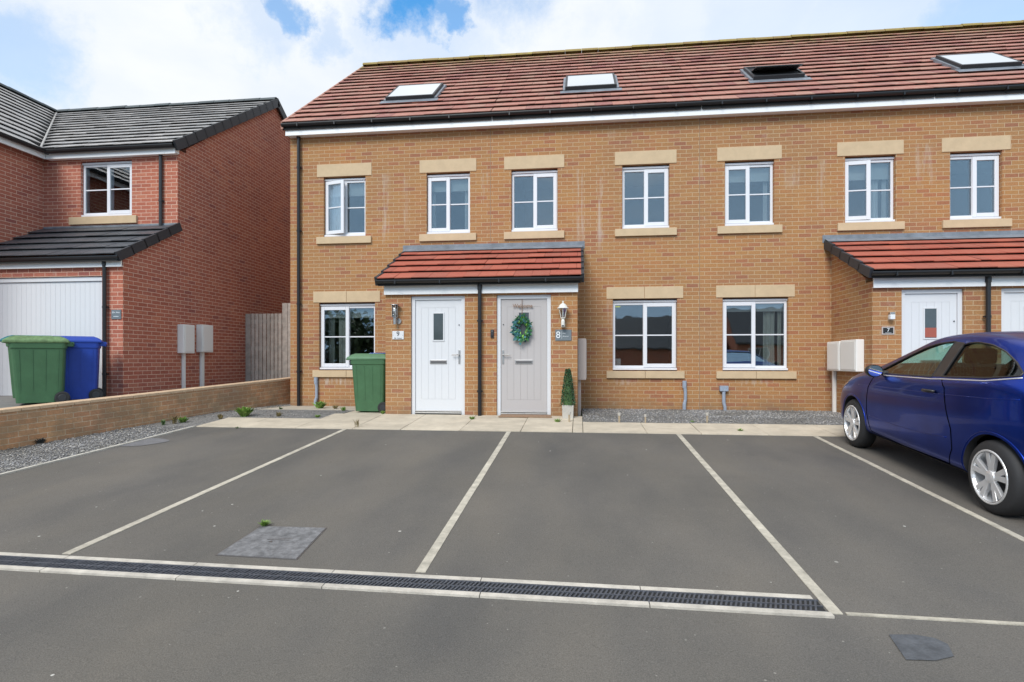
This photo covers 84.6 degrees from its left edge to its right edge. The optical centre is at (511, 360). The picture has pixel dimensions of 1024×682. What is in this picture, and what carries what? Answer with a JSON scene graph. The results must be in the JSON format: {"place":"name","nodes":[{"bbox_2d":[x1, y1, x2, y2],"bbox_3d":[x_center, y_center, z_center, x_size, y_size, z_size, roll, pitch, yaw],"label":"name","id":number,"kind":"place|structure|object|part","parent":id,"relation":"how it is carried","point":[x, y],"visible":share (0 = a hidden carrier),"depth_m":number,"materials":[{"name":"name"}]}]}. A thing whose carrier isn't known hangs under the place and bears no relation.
{"place":"outdoors","nodes":[
{"label":"outdoors","id":0,"kind":"place"},
{"bbox_2d":[0,379,266,407],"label":"driveway","id":1,"kind":"structure","parent":0,"point":[7,401],"depth_m":9.06,"materials":[{"name":"concrete"}]},
{"bbox_2d":[0,335,44,397],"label":"wheelie bin","id":2,"kind":"object","parent":1,"relation":"on","point":[11,371],"visible":0.04,"depth_m":9.49,"materials":[{"name":"plastic"}]},
{"bbox_2d":[1,335,74,403],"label":"wheelie bin","id":3,"kind":"object","parent":1,"relation":"on","point":[39,367],"visible":0.87,"depth_m":8.78,"materials":[{"name":"green plastic"}]},
{"bbox_2d":[61,336,107,399],"bbox_3d":[-7.332,0.140,9.478,0.844,1.079,0.541,0,0,-33],"label":"wheelie bin","id":4,"kind":"object","parent":1,"relation":"on","point":[82,368],"visible":0.64,"depth_m":9.35,"materials":[{"name":"blue plastic"}]},
{"bbox_2d":[0,83,289,396],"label":"detached house","id":5,"kind":"structure","parent":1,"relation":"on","point":[156,224],"depth_m":11.73,"materials":[{"name":"red brick"}]},
{"bbox_2d":[0,277,101,395],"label":"garage door","id":6,"kind":"structure","parent":5,"relation":"in","point":[56,306],"depth_m":10.34,"materials":[{"name":"white metal"}]},
{"bbox_2d":[81,161,131,216],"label":"window","id":7,"kind":"structure","parent":5,"relation":"in","point":[107,185],"depth_m":11.74,"materials":[{"name":"white plastic"}]},
{"bbox_2d":[111,310,120,318],"bbox_3d":[-7.104,-0.821,10.108,0.190,0.170,0.016,0,0,7],"label":"house number plaque","id":8,"kind":"object","parent":5,"relation":"attached to","point":[115,314],"visible":1,"depth_m":10.10,"materials":[{"name":"stone"}]},
{"bbox_2d":[177,324,194,388],"bbox_3d":[-6.719,0.135,11.617,0.156,1.730,0.330,0,0,7],"label":"meter box","id":9,"kind":"object","parent":5,"relation":"attached to","point":[185,338],"visible":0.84,"depth_m":11.57,"materials":[{"name":"white plastic"}]},
{"bbox_2d":[185,326,193,351],"bbox_3d":[-6.645,-0.435,11.608,0.008,0.530,0.270,0,0,7],"label":"cabinet door","id":10,"kind":"structure","parent":9,"relation":"in","point":[189,330],"depth_m":11.60,"materials":[{"name":"white plastic"}]},
{"bbox_2d":[196,325,212,386],"bbox_3d":[-6.650,0.120,12.198,0.156,1.760,0.360,0,0,7],"label":"meter box","id":11,"kind":"object","parent":5,"relation":"attached to","point":[204,338],"visible":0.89,"depth_m":12.13,"materials":[{"name":"white plastic"}]},
{"bbox_2d":[204,326,212,350],"bbox_3d":[-6.576,-0.465,12.189,0.008,0.530,0.300,0,0,7],"label":"cabinet door","id":12,"kind":"structure","parent":11,"relation":"in","point":[208,331],"depth_m":12.19,"materials":[{"name":"white plastic"}]},
{"bbox_2d":[245,303,289,381],"bbox_3d":[-5.438,-0.246,13.733,2.179,2.293,0.146,0,0,7],"label":"timber fence","id":13,"kind":"object","parent":1,"relation":"on","point":[256,347],"visible":0.34,"depth_m":13.72,"materials":[{"name":"brown wood"}]},
{"bbox_2d":[254,404,355,412],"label":"side path","id":14,"kind":"structure","parent":0,"point":[313,408],"depth_m":10.93,"materials":[{"name":"concrete"}]},
{"bbox_2d":[313,401,326,407],"bbox_3d":[-3.776,0.869,10.977,0.294,0.161,0.259,0,0,7],"label":"weed","id":15,"kind":"object","parent":14,"relation":"on","point":[320,404],"visible":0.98,"depth_m":10.96,"materials":[{"name":"green plant"}]},
{"bbox_2d":[0,427,1023,681],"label":"road","id":16,"kind":"structure","parent":0,"point":[850,533],"depth_m":3.81,"materials":[{"name":"grey asphalt"}]},
{"bbox_2d":[0,426,195,475],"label":"kerb","id":17,"kind":"structure","parent":16,"relation":"on","point":[46,463],"depth_m":6.92,"materials":[{"name":"concrete"}]},
{"bbox_2d":[121,438,168,445],"bbox_3d":[-5.028,1.111,7.641,0.683,0.033,0.513,0,0,7],"label":"tar patch","id":18,"kind":"object","parent":16,"relation":"on","point":[149,441],"visible":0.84,"depth_m":7.61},
{"bbox_2d":[62,429,346,554],"bbox_3d":[-2.801,1.205,6.188,0.067,0.336,4.624,0,0,7],"label":"bay marking","id":19,"kind":"object","parent":16,"relation":"on","point":[100,538],"visible":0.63,"depth_m":5.00,"materials":[{"name":"white paint"}]},
{"bbox_2d":[258,519,271,525],"bbox_3d":[-1.938,1.273,4.413,0.118,0.055,0.110,0,0,45],"label":"weed","id":20,"kind":"object","parent":16,"relation":"on","point":[263,523],"visible":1,"depth_m":4.40,"materials":[{"name":"green plant"}]},
{"bbox_2d":[215,526,326,559],"bbox_3d":[-1.702,1.332,4.096,0.595,0.074,0.587,0,0,7],"label":"manhole cover","id":21,"kind":"object","parent":16,"relation":"on","point":[281,542],"visible":0.81,"depth_m":4.05,"materials":[{"name":"concrete"}]},
{"bbox_2d":[0,552,834,618],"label":"drain channel","id":22,"kind":"object","parent":16,"relation":"on","point":[670,598],"visible":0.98,"depth_m":3.37,"materials":[{"name":"concrete"}]},
{"bbox_2d":[0,404,842,472],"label":"gravel base","id":23,"kind":"object","parent":16,"relation":"on","point":[196,420],"visible":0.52,"depth_m":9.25,"materials":[{"name":"grey gravel"}]},
{"bbox_2d":[34,437,46,443],"bbox_3d":[-6.312,1.079,7.557,0.192,0.106,0.193,0,0,-25],"label":"weed","id":24,"kind":"object","parent":23,"relation":"on","point":[40,441],"visible":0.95,"depth_m":7.52,"materials":[{"name":"plant"}]},
{"bbox_2d":[168,415,178,423],"bbox_3d":[-5.436,0.950,9.066,0.167,0.156,0.140,0,0,41],"label":"weed","id":25,"kind":"object","parent":23,"relation":"on","point":[174,419],"visible":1,"depth_m":9.04,"materials":[{"name":"plant"}]},
{"bbox_2d":[177,416,188,422],"bbox_3d":[-5.360,0.965,9.162,0.198,0.111,0.185,0,0,36],"label":"weed","id":26,"kind":"object","parent":23,"relation":"on","point":[183,419],"visible":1,"depth_m":9.14,"materials":[{"name":"green plant"}]},
{"bbox_2d":[233,407,253,416],"bbox_3d":[-4.628,0.885,9.716,0.335,0.185,0.289,0,0,-25],"label":"weed","id":27,"kind":"object","parent":23,"relation":"on","point":[244,412],"visible":1,"depth_m":9.66,"materials":[{"name":"green plant"}]},
{"bbox_2d":[416,431,510,572],"bbox_3d":[-0.312,1.206,5.878,0.066,0.338,4.654,0,0,7],"label":"bay marking","id":28,"kind":"object","parent":16,"relation":"on","point":[424,565],"visible":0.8,"depth_m":4.61,"materials":[{"name":"white paint"}]},
{"bbox_2d":[676,434,842,614],"bbox_3d":[2.039,1.215,5.463,0.067,0.355,4.924,0,0,7],"label":"bay marking","id":29,"kind":"object","parent":16,"relation":"on","point":[827,603],"visible":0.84,"depth_m":3.98,"materials":[{"name":"white paint"}]},
{"bbox_2d":[813,436,1023,541],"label":"bay marking","id":30,"kind":"object","parent":16,"relation":"on","point":[999,527],"visible":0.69,"depth_m":5.05,"materials":[{"name":"white paint"}]},
{"bbox_2d":[889,634,953,659],"bbox_3d":[1.971,1.377,2.702,0.272,0.015,0.229,0,0,7],"label":"tar patch","id":31,"kind":"object","parent":16,"relation":"on","point":[914,647],"visible":1,"depth_m":2.70,"materials":[{"name":"grey asphalt"}]},
{"bbox_2d":[840,331,1023,515],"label":"parked car","id":32,"kind":"object","parent":16,"relation":"on","point":[960,406],"visible":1,"depth_m":5.02,"materials":[{"name":"blue paint"}]},
{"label":"door","id":33,"kind":"part","parent":32,"relation":"part of","materials":[{"name":"blue metal"}]},
{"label":"side window","id":34,"kind":"part","parent":32,"relation":"part of","materials":[{"name":"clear glass"}]},
{"bbox_2d":[845,612,1023,625],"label":"bay marking","id":35,"kind":"object","parent":16,"relation":"on","point":[935,618],"visible":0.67,"depth_m":2.96,"materials":[{"name":"white paint"}]},
{"bbox_2d":[0,0,1023,116],"label":"sky","id":36,"kind":"structure","parent":0,"point":[60,54],"materials":[{"name":"blue"}]},
{"bbox_2d":[196,411,877,436],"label":"path","id":37,"kind":"structure","parent":0,"point":[373,420],"depth_m":8.64,"materials":[{"name":"beige concrete"}]},
{"bbox_2d":[346,353,385,412],"bbox_3d":[-2.546,0.414,10.352,0.822,1.069,0.582,0,0,7],"label":"wheelie bin","id":38,"kind":"object","parent":37,"relation":"on","point":[369,376],"visible":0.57,"depth_m":10.10,"materials":[{"name":"green plastic"}]},
{"bbox_2d":[498,414,551,417],"bbox_3d":[0.227,0.934,9.429,0.890,0.030,0.220,0,0,7],"label":"doorstep","id":39,"kind":"object","parent":37,"relation":"on","point":[526,415],"visible":1,"depth_m":9.39,"materials":[{"name":"beige concrete"}]},
{"bbox_2d":[560,368,575,418],"bbox_3d":[0.922,0.547,9.295,0.271,0.836,0.268,0,0,7],"label":"topiary planter","id":40,"kind":"object","parent":37,"relation":"on","point":[568,396],"visible":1,"depth_m":9.24,"materials":[{"name":"green plant"}]},
{"bbox_2d":[665,33,997,412],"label":"terraced house","id":41,"kind":"structure","parent":0,"point":[814,238],"depth_m":10.45,"materials":[{"name":"brick"}]},
{"bbox_2d":[725,162,773,225],"bbox_3d":[4.467,-3.123,10.703,0.912,1.197,0.259,0,0,7],"label":"window","id":42,"kind":"structure","parent":41,"relation":"in","point":[749,172],"depth_m":10.64,"materials":[{"name":"white plastic"}]},
{"bbox_2d":[723,299,787,369],"bbox_3d":[4.571,-0.478,10.690,1.202,1.347,0.259,0,0,7],"label":"window","id":43,"kind":"structure","parent":41,"relation":"in","point":[768,307],"depth_m":10.66,"materials":[{"name":"white plastic"}]},
{"bbox_2d":[827,341,840,411],"bbox_3d":[5.770,0.335,10.015,0.136,1.330,0.490,0,0,7],"label":"meter box","id":44,"kind":"object","parent":41,"relation":"attached to","point":[833,357],"visible":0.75,"depth_m":10.06,"materials":[{"name":"white plastic"}]},
{"bbox_2d":[827,343,837,368],"bbox_3d":[5.706,-0.070,10.023,0.008,0.460,0.430,0,0,7],"label":"cabinet door","id":45,"kind":"structure","parent":44,"relation":"in","point":[832,348],"depth_m":10.02,"materials":[{"name":"white plastic"}]},
{"bbox_2d":[841,339,863,371],"bbox_3d":[5.703,-0.075,9.454,0.136,0.530,0.560,0,0,7],"label":"meter box","id":46,"kind":"object","parent":41,"relation":"attached to","point":[852,355],"visible":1,"depth_m":9.29,"materials":[{"name":"white plastic"}]},
{"bbox_2d":[841,341,854,369],"bbox_3d":[5.640,-0.075,9.462,0.008,0.470,0.500,0,0,7],"label":"cabinet door","id":47,"kind":"structure","parent":46,"relation":"in","point":[847,348],"depth_m":9.42,"materials":[{"name":"white plastic"}]},
{"bbox_2d":[845,157,894,222],"bbox_3d":[6.572,-3.123,10.450,0.892,1.197,0.265,0,0,7],"label":"window","id":48,"kind":"structure","parent":41,"relation":"in","point":[871,170],"depth_m":10.40,"materials":[{"name":"white plastic"}]},
{"bbox_2d":[882,326,893,334],"bbox_3d":[5.933,-0.467,8.884,0.186,0.126,0.016,0,0,7],"label":"house number plaque","id":49,"kind":"object","parent":41,"relation":"attached to","point":[887,330],"visible":1,"depth_m":8.88,"materials":[{"name":"black"}]},
{"bbox_2d":[888,312,894,319],"bbox_3d":[5.961,-0.696,8.839,0.085,0.115,0.099,0,0,7],"label":"wall lamp","id":50,"kind":"object","parent":41,"relation":"attached to","point":[891,315],"visible":1,"depth_m":8.83,"materials":[{"name":"white"}]},
{"bbox_2d":[902,289,961,362],"bbox_3d":[6.593,-0.081,8.885,0.898,2.062,0.070,0,0,7],"label":"door","id":51,"kind":"structure","parent":41,"relation":"in","point":[941,309],"depth_m":8.87,"materials":[{"name":"white plastic"}]},
{"bbox_2d":[827,22,1023,331],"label":"terraced house","id":52,"kind":"structure","parent":0,"point":[973,73],"depth_m":10.14,"materials":[{"name":"brick"}]},
{"bbox_2d":[950,153,1000,219],"bbox_3d":[8.326,-3.127,10.173,0.882,1.191,0.115,0,0,7],"label":"window","id":53,"kind":"structure","parent":52,"relation":"in","point":[973,158],"depth_m":10.14,"materials":[{"name":"white plastic"}]},
{"bbox_2d":[1001,288,1023,330],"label":"door","id":54,"kind":"structure","parent":52,"relation":"in","point":[1012,299],"depth_m":8.73,"materials":[{"name":"white plastic"}]},
{"bbox_2d":[1000,20,1023,33],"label":"terraced house","id":55,"kind":"structure","parent":0,"point":[1019,24],"depth_m":13.75,"materials":[{"name":"brick"}]},
{"bbox_3d":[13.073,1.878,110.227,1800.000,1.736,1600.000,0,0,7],"label":"ground","id":56,"kind":"structure","parent":0,"visible":0},
{"bbox_2d":[0,377,289,449],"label":"boundary wall","id":57,"kind":"structure","parent":56,"relation":"on","point":[25,425],"depth_m":8.66,"materials":[{"name":"brick"}]},
{"bbox_2d":[280,53,516,415],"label":"terraced house","id":58,"kind":"structure","parent":56,"relation":"on","point":[389,182],"depth_m":11.40,"materials":[{"name":"brick"}]},
{"bbox_2d":[324,178,364,236],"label":"window","id":59,"kind":"structure","parent":58,"relation":"in","point":[338,191],"depth_m":11.56,"materials":[{"name":"white plastic"}]},
{"bbox_2d":[320,304,374,369],"bbox_3d":[-3.349,-0.479,11.630,1.212,1.347,0.259,0,0,7],"label":"window","id":60,"kind":"structure","parent":58,"relation":"in","point":[344,312],"depth_m":11.61,"materials":[{"name":"white plastic"}]},
{"bbox_2d":[390,304,401,323],"bbox_3d":[-2.024,-0.794,9.753,0.176,0.349,0.165,0,0,7],"label":"wall lamp","id":61,"kind":"object","parent":58,"relation":"attached to","point":[395,315],"visible":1,"depth_m":9.76,"materials":[{"name":"silver metal"}]},
{"bbox_2d":[392,331,403,338],"bbox_3d":[-1.987,-0.435,9.823,0.205,0.145,0.016,0,0,7],"label":"house number plaque","id":62,"kind":"object","parent":58,"relation":"attached to","point":[397,334],"visible":1,"depth_m":9.82,"materials":[{"name":"white"}]},
{"bbox_2d":[412,296,464,414],"bbox_3d":[-1.281,-0.081,9.798,0.951,2.062,0.112,0,0,7],"label":"door","id":63,"kind":"structure","parent":58,"relation":"in","point":[438,322],"depth_m":9.80,"materials":[{"name":"white plastic"}]},
{"bbox_2d":[427,174,469,233],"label":"window","id":64,"kind":"structure","parent":58,"relation":"in","point":[448,183],"depth_m":11.33,"materials":[{"name":"white plastic"}]},
{"bbox_2d":[478,43,702,417],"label":"terraced house","id":65,"kind":"structure","parent":56,"relation":"on","point":[596,190],"depth_m":10.84,"materials":[{"name":"brick"}]},
{"bbox_2d":[497,295,550,414],"bbox_3d":[0.203,-0.081,9.622,0.925,2.062,0.112,0,0,7],"label":"door","id":66,"kind":"structure","parent":65,"relation":"in","point":[523,370],"depth_m":9.62,"materials":[{"name":"grey paint"}]},
{"bbox_2d":[510,313,531,344],"bbox_3d":[0.159,-0.650,9.546,0.400,0.791,0.134,0,0,7],"label":"wreath","id":67,"kind":"object","parent":66,"relation":"attached to","point":[517,334],"visible":1,"depth_m":9.54,"materials":[{"name":"green plant"}]},
{"bbox_2d":[513,304,531,307],"bbox_3d":[0.179,-0.928,9.601,0.339,0.062,0.006,0,0,7],"label":"welcome sign","id":68,"kind":"object","parent":66,"relation":"attached to","point":[519,306],"visible":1,"depth_m":9.60,"materials":[{"name":"wood"}]},
{"bbox_2d":[511,170,557,231],"bbox_3d":[0.450,-3.127,11.141,0.932,1.191,0.183,0,0,7],"label":"window","id":69,"kind":"structure","parent":65,"relation":"in","point":[549,173],"depth_m":11.08,"materials":[{"name":"white plastic"}]},
{"bbox_2d":[555,330,570,340],"bbox_3d":[0.865,-0.422,9.485,0.270,0.185,0.016,0,0,7],"label":"house number plaque","id":70,"kind":"object","parent":65,"relation":"attached to","point":[562,335],"visible":1,"depth_m":9.48,"materials":[{"name":"stone"}]},
{"bbox_2d":[557,301,568,327],"bbox_3d":[0.850,-0.770,9.392,0.189,0.440,0.204,0,0,7],"label":"wall lamp","id":71,"kind":"object","parent":65,"relation":"attached to","point":[562,305],"visible":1,"depth_m":9.36,"materials":[{"name":"white metal"}]},
{"bbox_2d":[578,338,586,415],"bbox_3d":[1.256,0.310,10.097,0.156,1.380,0.450,0,0,7],"label":"meter box","id":72,"kind":"object","parent":65,"relation":"attached to","point":[582,359],"visible":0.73,"depth_m":9.88,"materials":[{"name":"beige plastic"}]},
{"bbox_2d":[586,340,586,377],"bbox_3d":[1.329,-0.015,10.089,0.008,0.670,0.390,0,0,7],"label":"cabinet door","id":73,"kind":"structure","parent":72,"relation":"in","point":[586,340],"depth_m":9.90,"materials":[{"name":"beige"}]},
{"bbox_2d":[613,300,676,369],"bbox_3d":[2.560,-0.482,10.942,1.229,1.341,0.285,0,0,7],"label":"window","id":74,"kind":"structure","parent":65,"relation":"in","point":[652,303],"depth_m":10.83,"materials":[{"name":"white plastic"}]},
{"bbox_2d":[622,166,668,228],"bbox_3d":[2.569,-3.126,10.856,0.907,1.191,0.115,0,0,7],"label":"window","id":75,"kind":"structure","parent":65,"relation":"in","point":[650,169],"depth_m":10.82,"materials":[{"name":"white plastic"}]}
]}

